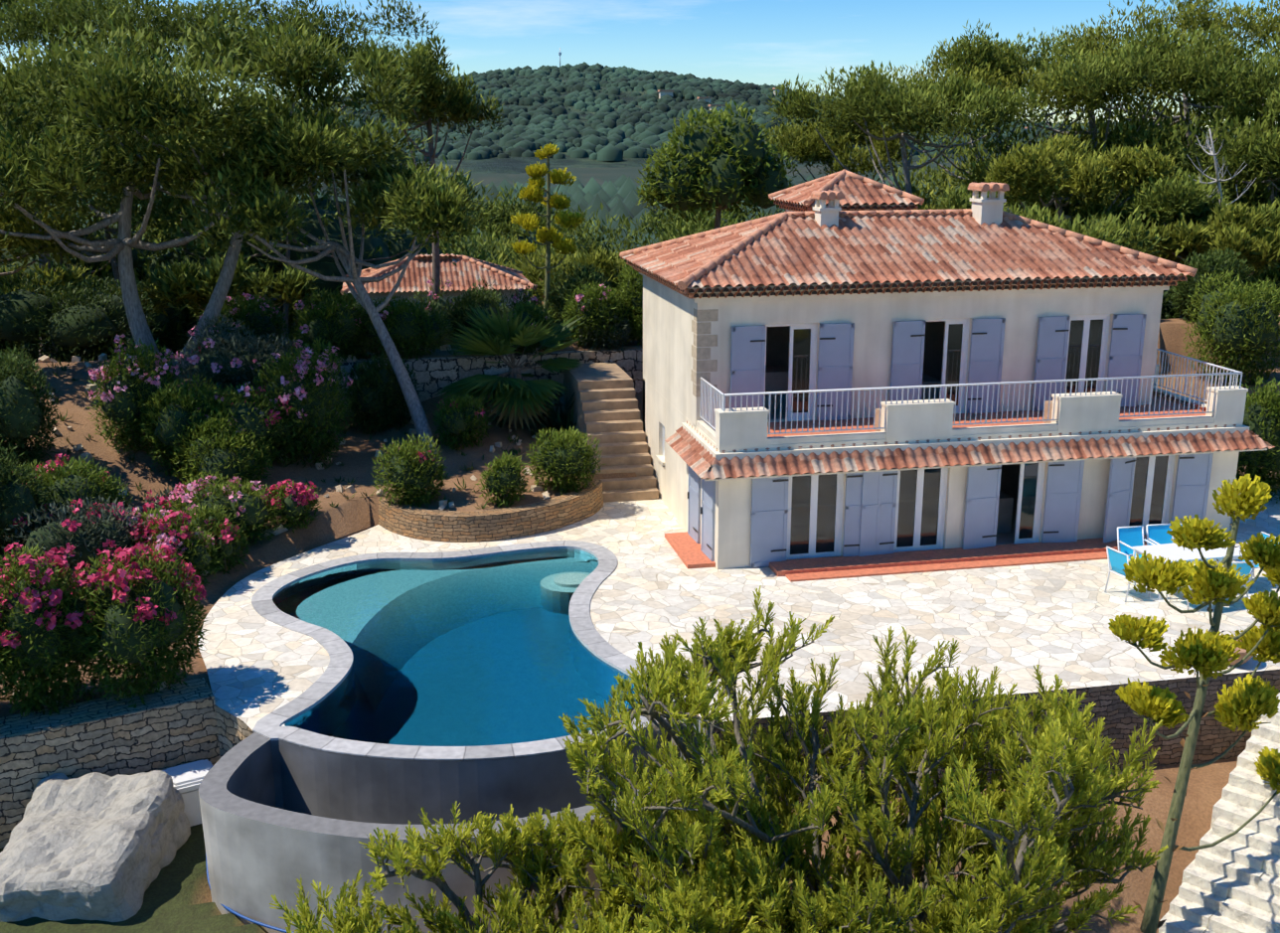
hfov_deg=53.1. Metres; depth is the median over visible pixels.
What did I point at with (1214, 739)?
terrace retaining wall
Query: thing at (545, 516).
planter wall
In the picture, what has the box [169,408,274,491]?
shrub leaves
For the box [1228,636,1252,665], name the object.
terracotta bowl
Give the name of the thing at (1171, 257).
pine crown
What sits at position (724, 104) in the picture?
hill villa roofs
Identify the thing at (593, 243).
bush
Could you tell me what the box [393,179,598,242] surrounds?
tree
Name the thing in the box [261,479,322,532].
shrub leaves
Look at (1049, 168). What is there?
bush
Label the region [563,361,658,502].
garden steps
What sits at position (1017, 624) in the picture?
terrace paving
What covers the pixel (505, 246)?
pine crown
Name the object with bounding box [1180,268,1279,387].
shrub leaves
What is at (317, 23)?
tree
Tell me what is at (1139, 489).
house glass
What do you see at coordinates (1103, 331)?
house window frames
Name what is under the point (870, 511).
house shutters
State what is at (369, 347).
neighbour hedge
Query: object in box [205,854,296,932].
blue pool hose
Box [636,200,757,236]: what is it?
pine crown
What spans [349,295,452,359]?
shrub leaves
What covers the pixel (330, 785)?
infinity pool wall
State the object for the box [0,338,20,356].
scrub leaves
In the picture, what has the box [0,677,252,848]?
dry stone wall
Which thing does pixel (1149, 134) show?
pine crown
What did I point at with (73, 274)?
bush
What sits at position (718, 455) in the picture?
skirt roof soffit
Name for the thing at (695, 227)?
pine crown
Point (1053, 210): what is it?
pine crown
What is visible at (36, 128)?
pine crown
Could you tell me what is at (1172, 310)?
scrub leaves
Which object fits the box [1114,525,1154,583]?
garden chair frame
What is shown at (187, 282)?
bush
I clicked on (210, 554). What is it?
slope shrub leaves
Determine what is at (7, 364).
shrub leaves
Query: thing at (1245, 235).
bush
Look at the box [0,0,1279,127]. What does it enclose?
sky
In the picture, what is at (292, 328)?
pine crown
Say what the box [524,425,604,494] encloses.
shrub leaves
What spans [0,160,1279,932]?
terrain
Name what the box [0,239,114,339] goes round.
scrub
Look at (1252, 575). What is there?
garden chair frame
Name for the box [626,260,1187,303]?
roof genoise
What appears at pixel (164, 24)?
tree
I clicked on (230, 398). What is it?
slope shrub leaves
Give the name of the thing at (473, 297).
shrub leaves
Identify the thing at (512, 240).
pine crown
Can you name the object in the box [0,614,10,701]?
shrub leaves
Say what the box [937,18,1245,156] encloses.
tree
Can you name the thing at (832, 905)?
bush
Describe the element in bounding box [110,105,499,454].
leaning pine
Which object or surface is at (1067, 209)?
scrub
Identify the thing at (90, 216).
pine crown
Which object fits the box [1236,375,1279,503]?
shrub leaves
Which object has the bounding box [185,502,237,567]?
shrub leaves
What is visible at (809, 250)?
roof tiles
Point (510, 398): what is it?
fan palm
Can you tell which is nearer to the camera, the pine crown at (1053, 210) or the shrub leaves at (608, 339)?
the shrub leaves at (608, 339)
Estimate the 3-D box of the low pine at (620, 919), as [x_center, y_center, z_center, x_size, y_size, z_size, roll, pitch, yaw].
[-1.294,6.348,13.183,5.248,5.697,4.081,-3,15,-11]
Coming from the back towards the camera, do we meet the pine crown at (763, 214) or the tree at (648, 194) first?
the pine crown at (763, 214)
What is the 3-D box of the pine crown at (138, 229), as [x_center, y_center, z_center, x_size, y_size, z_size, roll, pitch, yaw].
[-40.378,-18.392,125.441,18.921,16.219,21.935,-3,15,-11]
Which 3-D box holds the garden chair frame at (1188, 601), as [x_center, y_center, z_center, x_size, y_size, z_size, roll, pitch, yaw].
[9.712,2.035,22.488,0.555,0.898,0.631,-5,16,-19]
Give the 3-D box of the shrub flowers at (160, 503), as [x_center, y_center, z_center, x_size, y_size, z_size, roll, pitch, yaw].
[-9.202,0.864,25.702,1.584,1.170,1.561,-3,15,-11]
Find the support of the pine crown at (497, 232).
on the terrain
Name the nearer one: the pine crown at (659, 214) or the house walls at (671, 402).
the house walls at (671, 402)
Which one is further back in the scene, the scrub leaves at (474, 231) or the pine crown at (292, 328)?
the scrub leaves at (474, 231)
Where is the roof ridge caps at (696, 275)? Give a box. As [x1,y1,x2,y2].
[619,169,1197,290]
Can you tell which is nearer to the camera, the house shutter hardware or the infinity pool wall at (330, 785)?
the infinity pool wall at (330, 785)
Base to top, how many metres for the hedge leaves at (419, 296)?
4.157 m
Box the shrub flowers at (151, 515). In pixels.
[115,507,169,566]
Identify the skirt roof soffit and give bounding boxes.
[681,422,1267,480]
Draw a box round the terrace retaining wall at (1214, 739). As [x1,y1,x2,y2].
[703,669,1279,809]
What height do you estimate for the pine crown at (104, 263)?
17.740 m
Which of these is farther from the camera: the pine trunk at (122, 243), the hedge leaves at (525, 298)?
the hedge leaves at (525, 298)
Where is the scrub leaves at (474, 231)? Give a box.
[439,226,494,253]
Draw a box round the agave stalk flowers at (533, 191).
[510,143,585,255]
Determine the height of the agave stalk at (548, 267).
5.704 m
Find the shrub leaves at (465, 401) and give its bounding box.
[432,391,491,451]
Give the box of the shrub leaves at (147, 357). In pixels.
[85,333,182,456]
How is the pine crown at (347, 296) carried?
on the terrain
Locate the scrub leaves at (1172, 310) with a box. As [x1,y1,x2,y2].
[1160,290,1179,319]
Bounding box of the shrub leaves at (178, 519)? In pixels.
[123,505,220,578]
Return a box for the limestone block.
[0,770,190,922]
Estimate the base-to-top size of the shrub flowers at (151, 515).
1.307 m
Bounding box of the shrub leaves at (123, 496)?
[78,472,138,510]
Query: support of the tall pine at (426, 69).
on the terrain
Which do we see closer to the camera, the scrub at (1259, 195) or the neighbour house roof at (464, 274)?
the neighbour house roof at (464, 274)
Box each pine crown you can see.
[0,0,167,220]
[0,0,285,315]
[0,0,423,193]
[0,42,213,357]
[0,42,343,251]
[0,57,160,207]
[0,151,235,361]
[0,202,98,277]
[0,209,170,277]
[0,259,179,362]
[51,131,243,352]
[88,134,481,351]
[131,200,302,240]
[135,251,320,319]
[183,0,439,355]
[269,302,320,348]
[296,288,542,312]
[376,190,497,236]
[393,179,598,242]
[439,225,514,266]
[439,235,639,273]
[440,223,522,251]
[441,238,579,302]
[443,219,530,240]
[463,232,540,249]
[480,197,569,235]
[487,240,592,263]
[489,247,593,319]
[490,237,541,256]
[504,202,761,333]
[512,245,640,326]
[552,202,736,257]
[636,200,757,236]
[657,215,728,239]
[746,207,777,220]
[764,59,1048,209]
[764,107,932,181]
[865,91,1261,209]
[869,35,1161,208]
[896,92,1235,208]
[901,134,1142,205]
[913,182,964,209]
[913,190,1126,217]
[916,203,939,209]
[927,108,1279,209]
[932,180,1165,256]
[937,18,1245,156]
[941,106,1279,261]
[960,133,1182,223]
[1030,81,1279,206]
[1037,0,1279,318]
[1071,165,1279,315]
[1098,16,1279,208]
[1109,139,1279,210]
[1127,195,1279,318]
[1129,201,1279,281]
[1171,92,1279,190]
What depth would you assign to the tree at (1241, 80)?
55.39 m
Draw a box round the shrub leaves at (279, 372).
[252,337,353,468]
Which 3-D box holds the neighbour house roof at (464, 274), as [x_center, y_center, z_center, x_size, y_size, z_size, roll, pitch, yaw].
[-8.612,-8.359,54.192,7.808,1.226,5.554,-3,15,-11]
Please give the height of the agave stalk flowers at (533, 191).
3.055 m
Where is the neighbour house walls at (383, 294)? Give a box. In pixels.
[355,288,522,347]
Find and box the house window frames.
[662,314,1175,559]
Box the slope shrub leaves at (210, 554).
[145,522,223,588]
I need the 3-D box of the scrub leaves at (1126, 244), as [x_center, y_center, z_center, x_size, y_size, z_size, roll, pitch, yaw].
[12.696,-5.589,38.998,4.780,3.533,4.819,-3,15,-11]
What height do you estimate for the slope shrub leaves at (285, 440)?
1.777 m
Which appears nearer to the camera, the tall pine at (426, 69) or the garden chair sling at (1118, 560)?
the garden chair sling at (1118, 560)
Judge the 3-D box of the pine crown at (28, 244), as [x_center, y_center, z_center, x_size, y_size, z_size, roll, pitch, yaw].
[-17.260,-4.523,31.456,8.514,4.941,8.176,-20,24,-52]
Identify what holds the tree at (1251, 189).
on the terrain
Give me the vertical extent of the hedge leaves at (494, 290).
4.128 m
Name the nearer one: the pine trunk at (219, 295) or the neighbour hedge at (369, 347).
the pine trunk at (219, 295)
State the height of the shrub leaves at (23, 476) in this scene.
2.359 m
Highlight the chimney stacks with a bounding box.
[812,189,1006,227]
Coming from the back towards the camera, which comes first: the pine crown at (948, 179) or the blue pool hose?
the pine crown at (948, 179)
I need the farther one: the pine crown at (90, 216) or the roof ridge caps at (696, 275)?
the pine crown at (90, 216)
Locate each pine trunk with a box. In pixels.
[0,158,251,370]
[83,97,345,370]
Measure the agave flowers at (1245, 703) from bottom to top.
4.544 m
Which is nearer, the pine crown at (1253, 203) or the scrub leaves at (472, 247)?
the pine crown at (1253, 203)
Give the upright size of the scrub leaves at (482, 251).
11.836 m
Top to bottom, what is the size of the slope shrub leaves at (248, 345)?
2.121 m
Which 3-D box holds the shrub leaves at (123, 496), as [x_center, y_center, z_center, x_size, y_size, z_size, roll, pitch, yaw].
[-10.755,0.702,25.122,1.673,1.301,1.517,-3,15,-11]
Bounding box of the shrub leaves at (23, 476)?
[0,442,53,567]
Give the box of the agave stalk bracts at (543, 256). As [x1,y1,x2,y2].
[539,163,551,305]
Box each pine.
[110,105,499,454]
[269,800,760,932]
[349,34,504,301]
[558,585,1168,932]
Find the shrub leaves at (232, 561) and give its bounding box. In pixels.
[201,514,250,574]
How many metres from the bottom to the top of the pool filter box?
0.754 m
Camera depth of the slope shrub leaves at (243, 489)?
25.00 m
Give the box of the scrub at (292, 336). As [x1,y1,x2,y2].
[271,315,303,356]
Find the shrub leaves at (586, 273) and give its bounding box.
[541,260,615,341]
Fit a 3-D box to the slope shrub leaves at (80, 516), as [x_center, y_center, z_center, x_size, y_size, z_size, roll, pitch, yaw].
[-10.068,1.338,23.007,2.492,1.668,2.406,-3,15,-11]
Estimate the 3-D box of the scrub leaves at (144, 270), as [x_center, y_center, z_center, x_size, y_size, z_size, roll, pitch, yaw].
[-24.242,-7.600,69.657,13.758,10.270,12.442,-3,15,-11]
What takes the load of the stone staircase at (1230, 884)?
on the terrain
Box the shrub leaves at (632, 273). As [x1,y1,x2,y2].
[613,263,642,345]
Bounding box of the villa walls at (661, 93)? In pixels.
[658,89,1030,130]
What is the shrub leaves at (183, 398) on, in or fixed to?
on the terrain
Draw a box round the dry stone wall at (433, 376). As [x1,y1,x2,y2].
[327,348,642,417]
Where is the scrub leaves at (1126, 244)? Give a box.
[1061,226,1128,247]
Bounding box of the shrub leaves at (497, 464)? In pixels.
[475,451,528,507]
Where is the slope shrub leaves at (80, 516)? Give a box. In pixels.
[0,495,149,590]
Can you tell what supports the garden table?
on the terrace paving
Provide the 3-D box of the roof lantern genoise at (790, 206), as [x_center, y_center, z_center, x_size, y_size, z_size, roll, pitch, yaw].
[4.689,-5.998,29.512,2.590,0.180,2.590,-3,15,-11]
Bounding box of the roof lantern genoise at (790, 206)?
[773,200,917,211]
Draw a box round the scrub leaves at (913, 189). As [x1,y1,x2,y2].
[755,180,940,218]
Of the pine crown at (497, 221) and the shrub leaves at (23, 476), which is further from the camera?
the pine crown at (497, 221)
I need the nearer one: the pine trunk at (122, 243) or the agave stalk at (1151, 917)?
the agave stalk at (1151, 917)
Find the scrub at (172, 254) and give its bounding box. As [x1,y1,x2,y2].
[138,235,301,352]
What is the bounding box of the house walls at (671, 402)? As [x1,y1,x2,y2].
[642,276,1248,569]
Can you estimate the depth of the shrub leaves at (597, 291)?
33.60 m
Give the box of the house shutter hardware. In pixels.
[687,327,1194,552]
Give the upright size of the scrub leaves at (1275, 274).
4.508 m
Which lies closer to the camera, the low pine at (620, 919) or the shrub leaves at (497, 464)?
the low pine at (620, 919)
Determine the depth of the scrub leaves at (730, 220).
165.36 m
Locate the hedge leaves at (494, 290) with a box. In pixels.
[470,275,521,321]
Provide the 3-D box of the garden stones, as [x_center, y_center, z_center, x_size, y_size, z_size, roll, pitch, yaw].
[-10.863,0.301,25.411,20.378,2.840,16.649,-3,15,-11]
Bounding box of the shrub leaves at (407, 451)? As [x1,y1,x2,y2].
[370,432,448,507]
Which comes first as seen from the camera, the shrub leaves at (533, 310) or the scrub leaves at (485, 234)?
the shrub leaves at (533, 310)
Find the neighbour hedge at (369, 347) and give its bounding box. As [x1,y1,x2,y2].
[341,291,380,352]
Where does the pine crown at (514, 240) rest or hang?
on the terrain
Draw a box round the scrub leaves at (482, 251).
[471,247,517,266]
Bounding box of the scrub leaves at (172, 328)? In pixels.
[0,268,206,360]
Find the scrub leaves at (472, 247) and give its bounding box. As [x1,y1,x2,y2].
[463,245,493,263]
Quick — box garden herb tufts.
[0,342,560,708]
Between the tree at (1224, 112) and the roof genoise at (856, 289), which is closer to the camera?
the roof genoise at (856, 289)
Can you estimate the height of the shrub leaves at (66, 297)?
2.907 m
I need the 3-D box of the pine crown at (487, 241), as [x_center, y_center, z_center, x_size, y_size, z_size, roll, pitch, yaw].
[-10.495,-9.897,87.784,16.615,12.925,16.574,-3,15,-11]
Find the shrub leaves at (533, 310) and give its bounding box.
[501,300,558,355]
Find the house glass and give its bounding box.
[794,320,1168,554]
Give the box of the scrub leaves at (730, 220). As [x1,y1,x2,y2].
[649,207,738,235]
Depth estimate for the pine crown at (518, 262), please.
67.88 m
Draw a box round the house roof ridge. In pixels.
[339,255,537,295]
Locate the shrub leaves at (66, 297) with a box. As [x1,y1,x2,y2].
[0,268,163,362]
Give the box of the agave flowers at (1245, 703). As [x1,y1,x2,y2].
[1108,474,1279,795]
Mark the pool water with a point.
(490, 650)
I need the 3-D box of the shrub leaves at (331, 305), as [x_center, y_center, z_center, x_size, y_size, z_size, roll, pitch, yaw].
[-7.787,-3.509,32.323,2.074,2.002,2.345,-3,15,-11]
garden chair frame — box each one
[1104,546,1150,602]
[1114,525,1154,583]
[1145,523,1174,545]
[1164,561,1220,610]
[1232,531,1276,589]
[1232,561,1255,597]
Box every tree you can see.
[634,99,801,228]
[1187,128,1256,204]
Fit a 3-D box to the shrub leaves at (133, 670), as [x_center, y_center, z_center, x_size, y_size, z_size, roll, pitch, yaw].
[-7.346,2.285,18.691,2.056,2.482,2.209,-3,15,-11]
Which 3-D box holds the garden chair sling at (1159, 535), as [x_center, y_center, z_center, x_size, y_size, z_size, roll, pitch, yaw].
[9.917,1.427,24.087,0.500,0.487,0.606,-3,15,-11]
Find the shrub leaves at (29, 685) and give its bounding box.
[0,542,116,717]
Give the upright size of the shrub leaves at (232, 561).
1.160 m
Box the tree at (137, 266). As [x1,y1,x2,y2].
[34,209,204,351]
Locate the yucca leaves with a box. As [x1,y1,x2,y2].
[527,392,577,440]
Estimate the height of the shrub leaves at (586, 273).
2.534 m
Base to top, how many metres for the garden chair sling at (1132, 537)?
0.487 m
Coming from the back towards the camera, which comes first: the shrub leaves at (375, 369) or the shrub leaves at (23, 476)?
the shrub leaves at (375, 369)
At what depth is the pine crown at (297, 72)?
29.07 m
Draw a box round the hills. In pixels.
[160,72,1030,173]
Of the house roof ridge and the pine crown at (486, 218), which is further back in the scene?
the pine crown at (486, 218)
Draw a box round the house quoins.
[690,308,718,397]
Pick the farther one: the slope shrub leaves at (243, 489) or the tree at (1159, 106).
the tree at (1159, 106)
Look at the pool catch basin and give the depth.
15.70 m
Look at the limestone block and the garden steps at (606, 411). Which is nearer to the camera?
the limestone block
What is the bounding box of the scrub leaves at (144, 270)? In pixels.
[138,234,296,319]
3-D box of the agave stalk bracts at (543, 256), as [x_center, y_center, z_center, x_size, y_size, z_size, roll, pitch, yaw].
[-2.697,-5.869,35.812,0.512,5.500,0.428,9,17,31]
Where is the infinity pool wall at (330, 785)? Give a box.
[252,719,670,824]
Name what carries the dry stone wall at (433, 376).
on the terrain
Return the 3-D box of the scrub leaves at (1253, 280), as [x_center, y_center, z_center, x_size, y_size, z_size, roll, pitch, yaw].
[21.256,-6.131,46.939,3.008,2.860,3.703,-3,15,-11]
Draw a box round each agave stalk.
[520,154,572,318]
[1124,492,1279,932]
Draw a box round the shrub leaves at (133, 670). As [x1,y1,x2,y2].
[69,543,211,707]
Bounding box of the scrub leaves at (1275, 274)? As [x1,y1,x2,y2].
[1247,255,1279,301]
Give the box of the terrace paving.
[197,492,1279,730]
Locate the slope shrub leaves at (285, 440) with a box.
[230,382,297,459]
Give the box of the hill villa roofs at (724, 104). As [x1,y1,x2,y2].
[657,87,1109,133]
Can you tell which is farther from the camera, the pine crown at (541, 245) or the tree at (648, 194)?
the pine crown at (541, 245)
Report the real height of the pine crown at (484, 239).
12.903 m
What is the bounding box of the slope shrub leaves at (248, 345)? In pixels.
[172,313,308,402]
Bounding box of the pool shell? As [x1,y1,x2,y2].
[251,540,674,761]
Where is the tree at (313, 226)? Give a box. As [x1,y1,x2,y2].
[154,181,467,335]
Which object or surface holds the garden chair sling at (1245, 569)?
attached to the garden chair frame at (1252, 568)
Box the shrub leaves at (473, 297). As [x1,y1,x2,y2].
[437,285,508,347]
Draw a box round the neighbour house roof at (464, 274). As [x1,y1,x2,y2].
[341,253,532,294]
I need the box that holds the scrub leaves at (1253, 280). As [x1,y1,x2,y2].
[1166,268,1270,303]
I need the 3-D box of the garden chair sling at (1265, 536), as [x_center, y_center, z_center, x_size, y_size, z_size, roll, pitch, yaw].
[11.382,1.556,23.599,0.590,0.487,0.480,-4,15,-16]
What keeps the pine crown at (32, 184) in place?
on the pine trunk at (122, 243)
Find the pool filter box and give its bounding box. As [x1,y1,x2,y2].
[160,759,213,826]
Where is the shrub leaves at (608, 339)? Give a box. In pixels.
[578,312,632,351]
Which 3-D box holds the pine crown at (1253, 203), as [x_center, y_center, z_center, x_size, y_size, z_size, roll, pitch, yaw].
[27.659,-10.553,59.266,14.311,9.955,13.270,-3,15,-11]
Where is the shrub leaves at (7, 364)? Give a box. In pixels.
[0,345,62,472]
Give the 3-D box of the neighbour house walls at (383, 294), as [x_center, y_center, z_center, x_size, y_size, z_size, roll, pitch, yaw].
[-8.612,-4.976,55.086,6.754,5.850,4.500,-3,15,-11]
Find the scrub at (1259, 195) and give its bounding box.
[1163,143,1279,291]
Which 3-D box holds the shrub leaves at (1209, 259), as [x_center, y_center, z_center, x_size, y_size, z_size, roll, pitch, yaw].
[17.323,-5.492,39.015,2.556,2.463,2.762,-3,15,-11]
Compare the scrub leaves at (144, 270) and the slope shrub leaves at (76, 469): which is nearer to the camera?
the slope shrub leaves at (76, 469)
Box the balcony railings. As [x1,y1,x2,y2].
[700,348,1242,434]
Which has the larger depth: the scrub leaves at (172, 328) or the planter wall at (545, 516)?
the scrub leaves at (172, 328)
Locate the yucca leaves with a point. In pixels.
(566, 420)
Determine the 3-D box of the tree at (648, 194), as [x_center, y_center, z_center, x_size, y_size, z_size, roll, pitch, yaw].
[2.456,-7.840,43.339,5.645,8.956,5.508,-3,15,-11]
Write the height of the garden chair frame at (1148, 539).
0.898 m
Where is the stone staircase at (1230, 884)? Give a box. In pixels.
[1158,692,1279,932]
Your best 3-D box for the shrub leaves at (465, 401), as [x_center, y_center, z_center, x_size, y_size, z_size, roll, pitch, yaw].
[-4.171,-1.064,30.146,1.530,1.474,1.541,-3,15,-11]
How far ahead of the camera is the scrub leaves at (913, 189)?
65.74 m
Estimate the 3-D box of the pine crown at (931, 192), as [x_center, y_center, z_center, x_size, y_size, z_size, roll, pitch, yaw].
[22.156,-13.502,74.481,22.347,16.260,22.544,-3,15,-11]
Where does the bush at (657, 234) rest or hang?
on the terrain
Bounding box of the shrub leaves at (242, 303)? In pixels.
[196,293,291,350]
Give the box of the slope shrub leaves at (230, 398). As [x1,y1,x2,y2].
[171,381,311,468]
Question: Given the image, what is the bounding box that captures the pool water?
[272,548,649,746]
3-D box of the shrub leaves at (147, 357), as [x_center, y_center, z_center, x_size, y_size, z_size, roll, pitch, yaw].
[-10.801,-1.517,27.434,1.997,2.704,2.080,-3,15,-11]
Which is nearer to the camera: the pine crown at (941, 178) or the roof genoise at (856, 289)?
the roof genoise at (856, 289)
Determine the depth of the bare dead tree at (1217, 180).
47.45 m
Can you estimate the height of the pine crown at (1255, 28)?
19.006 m
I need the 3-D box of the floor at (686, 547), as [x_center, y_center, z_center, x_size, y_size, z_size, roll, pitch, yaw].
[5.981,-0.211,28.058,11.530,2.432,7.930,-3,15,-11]
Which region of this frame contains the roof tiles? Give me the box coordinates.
[622,173,1275,479]
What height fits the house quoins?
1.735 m
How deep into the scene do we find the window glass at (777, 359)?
28.50 m
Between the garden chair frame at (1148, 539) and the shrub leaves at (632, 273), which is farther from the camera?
the shrub leaves at (632, 273)
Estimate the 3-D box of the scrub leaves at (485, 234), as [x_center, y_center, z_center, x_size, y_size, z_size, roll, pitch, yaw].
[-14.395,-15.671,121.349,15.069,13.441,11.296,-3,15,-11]
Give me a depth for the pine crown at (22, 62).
45.20 m
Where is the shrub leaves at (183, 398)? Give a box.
[138,373,227,477]
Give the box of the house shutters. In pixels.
[687,314,1213,567]
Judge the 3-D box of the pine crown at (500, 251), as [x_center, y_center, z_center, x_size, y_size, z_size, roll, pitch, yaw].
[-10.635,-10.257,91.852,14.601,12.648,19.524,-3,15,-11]
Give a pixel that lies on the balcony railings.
(708, 412)
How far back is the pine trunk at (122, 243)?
30.15 m
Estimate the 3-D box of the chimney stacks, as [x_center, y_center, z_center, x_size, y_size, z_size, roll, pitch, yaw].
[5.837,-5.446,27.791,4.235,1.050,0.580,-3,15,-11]
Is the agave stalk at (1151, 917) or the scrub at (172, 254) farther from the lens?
the scrub at (172, 254)
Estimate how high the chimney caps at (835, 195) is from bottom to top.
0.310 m
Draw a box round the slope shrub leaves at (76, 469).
[10,453,127,541]
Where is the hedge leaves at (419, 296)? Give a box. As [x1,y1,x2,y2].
[409,277,457,349]
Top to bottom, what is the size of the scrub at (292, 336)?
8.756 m
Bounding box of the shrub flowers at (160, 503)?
[140,482,205,518]
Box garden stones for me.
[11,344,554,708]
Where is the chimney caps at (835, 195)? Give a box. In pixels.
[810,181,1009,199]
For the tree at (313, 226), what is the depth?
59.73 m
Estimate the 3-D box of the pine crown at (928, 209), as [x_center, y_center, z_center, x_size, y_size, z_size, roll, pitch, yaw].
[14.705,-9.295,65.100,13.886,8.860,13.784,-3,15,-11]
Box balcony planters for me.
[874,400,1052,431]
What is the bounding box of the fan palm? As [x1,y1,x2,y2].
[434,296,584,429]
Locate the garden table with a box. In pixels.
[1131,543,1250,600]
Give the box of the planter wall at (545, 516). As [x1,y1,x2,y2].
[378,479,603,542]
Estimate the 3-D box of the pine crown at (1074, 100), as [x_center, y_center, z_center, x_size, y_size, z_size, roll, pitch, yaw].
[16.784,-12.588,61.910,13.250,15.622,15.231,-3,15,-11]
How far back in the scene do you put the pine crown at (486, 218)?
142.28 m
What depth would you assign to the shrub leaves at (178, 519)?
23.07 m
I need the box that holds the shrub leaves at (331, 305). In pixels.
[293,287,371,361]
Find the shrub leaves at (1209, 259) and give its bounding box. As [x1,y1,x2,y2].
[1168,247,1253,321]
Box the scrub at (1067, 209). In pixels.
[1004,173,1119,227]
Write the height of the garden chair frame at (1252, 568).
0.898 m
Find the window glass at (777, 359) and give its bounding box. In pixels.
[764,320,1096,554]
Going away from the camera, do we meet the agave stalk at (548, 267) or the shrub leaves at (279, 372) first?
the shrub leaves at (279, 372)
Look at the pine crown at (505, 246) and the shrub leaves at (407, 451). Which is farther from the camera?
the pine crown at (505, 246)
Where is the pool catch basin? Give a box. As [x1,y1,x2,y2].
[198,717,704,932]
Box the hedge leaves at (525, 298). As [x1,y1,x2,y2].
[507,285,543,314]
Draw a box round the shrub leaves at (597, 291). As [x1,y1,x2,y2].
[561,280,640,347]
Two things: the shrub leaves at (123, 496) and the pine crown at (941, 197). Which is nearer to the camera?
the shrub leaves at (123, 496)
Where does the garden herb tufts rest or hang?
on the terrain
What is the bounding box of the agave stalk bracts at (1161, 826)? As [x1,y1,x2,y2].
[1132,509,1239,929]
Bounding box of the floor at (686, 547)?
[664,393,1205,582]
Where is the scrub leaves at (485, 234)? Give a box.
[442,229,509,255]
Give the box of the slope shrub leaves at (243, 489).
[162,469,284,550]
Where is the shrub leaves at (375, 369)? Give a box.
[341,352,423,435]
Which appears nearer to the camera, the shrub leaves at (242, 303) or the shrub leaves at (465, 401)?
the shrub leaves at (465, 401)
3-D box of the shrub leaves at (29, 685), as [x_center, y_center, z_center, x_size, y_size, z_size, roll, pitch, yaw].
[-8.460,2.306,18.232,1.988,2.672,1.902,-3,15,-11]
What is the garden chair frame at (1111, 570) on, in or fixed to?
on the terrace paving
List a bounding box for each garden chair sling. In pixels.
[1108,548,1127,576]
[1119,527,1147,559]
[1147,524,1172,545]
[1231,562,1253,580]
[1236,533,1275,567]

